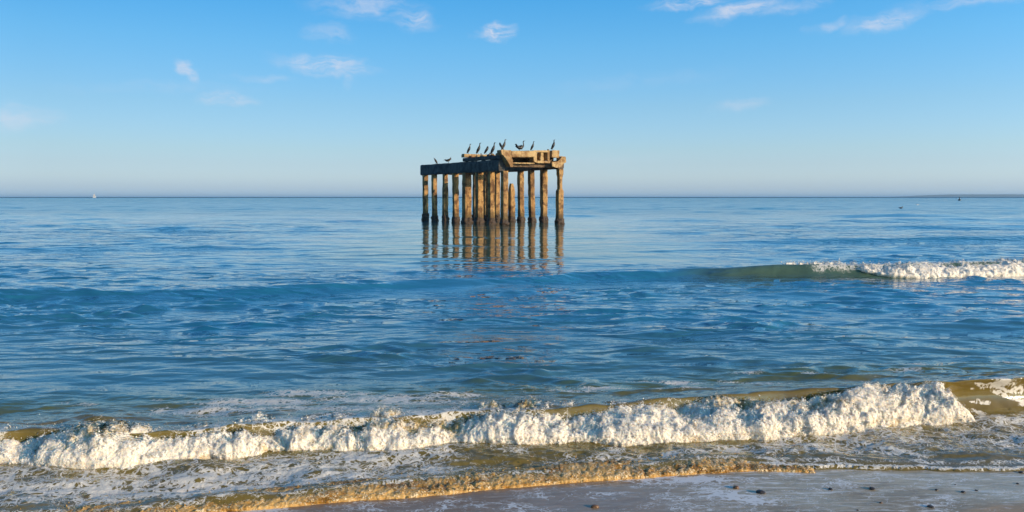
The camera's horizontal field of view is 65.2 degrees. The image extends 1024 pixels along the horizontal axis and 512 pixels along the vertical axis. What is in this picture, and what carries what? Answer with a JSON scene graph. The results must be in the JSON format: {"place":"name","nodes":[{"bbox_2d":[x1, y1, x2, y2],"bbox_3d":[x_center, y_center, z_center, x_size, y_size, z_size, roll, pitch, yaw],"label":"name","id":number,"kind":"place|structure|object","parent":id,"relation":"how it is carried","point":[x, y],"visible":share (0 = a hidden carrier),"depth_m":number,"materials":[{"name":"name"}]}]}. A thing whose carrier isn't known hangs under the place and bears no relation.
{"place":"outdoors","nodes":[
{"label":"outdoors","id":0,"kind":"place"},
{"bbox_2d":[0,197,1023,511],"bbox_3d":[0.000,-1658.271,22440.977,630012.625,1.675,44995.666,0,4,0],"label":"water","id":1,"kind":"structure","parent":0,"point":[166,317],"depth_m":12.15,"materials":[{"name":"blue liquid"}]},
{"bbox_2d":[0,380,974,469],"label":"breaker foam","id":2,"kind":"object","parent":1,"relation":"on","point":[102,444],"visible":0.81,"depth_m":6.47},
{"bbox_2d":[420,149,565,225],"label":"ruined sea platform","id":3,"kind":"structure","parent":1,"relation":"in","point":[485,171],"depth_m":59.46,"materials":[{"name":"concrete"}]},
{"bbox_2d":[515,141,523,149],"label":"cormorant","id":4,"kind":"object","parent":3,"relation":"on","point":[520,147],"visible":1,"depth_m":55.71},
{"bbox_2d":[783,255,1023,278],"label":"breaker foam","id":5,"kind":"object","parent":1,"relation":"in","point":[1003,268],"visible":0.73,"depth_m":19.58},
{"bbox_2d":[0,0,1023,196],"label":"sky","id":6,"kind":"structure","parent":0,"point":[101,98],"materials":[{"name":"blue"}]},
{"bbox_2d":[227,469,1023,511],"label":"sand","id":7,"kind":"structure","parent":0,"point":[902,491],"depth_m":5.32,"materials":[{"name":"grey sand"}]},
{"bbox_2d":[12,452,815,511],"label":"shore froth","id":8,"kind":"object","parent":7,"relation":"on","point":[581,471],"visible":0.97,"depth_m":5.52,"materials":[{"name":"beige liquid"}]},
{"bbox_2d":[756,489,765,493],"bbox_3d":[1.671,1.584,5.370,0.066,0.027,0.053,2,5,26],"label":"stone","id":9,"kind":"object","parent":7,"relation":"on","point":[759,491],"visible":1,"depth_m":5.35,"materials":[{"name":"grey stone"}]},
{"bbox_2d":[898,194,1023,196],"bbox_3d":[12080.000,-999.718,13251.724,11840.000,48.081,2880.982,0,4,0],"label":"hills","id":10,"kind":"structure","parent":0,"point":[984,195],"depth_m":12669.15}
]}

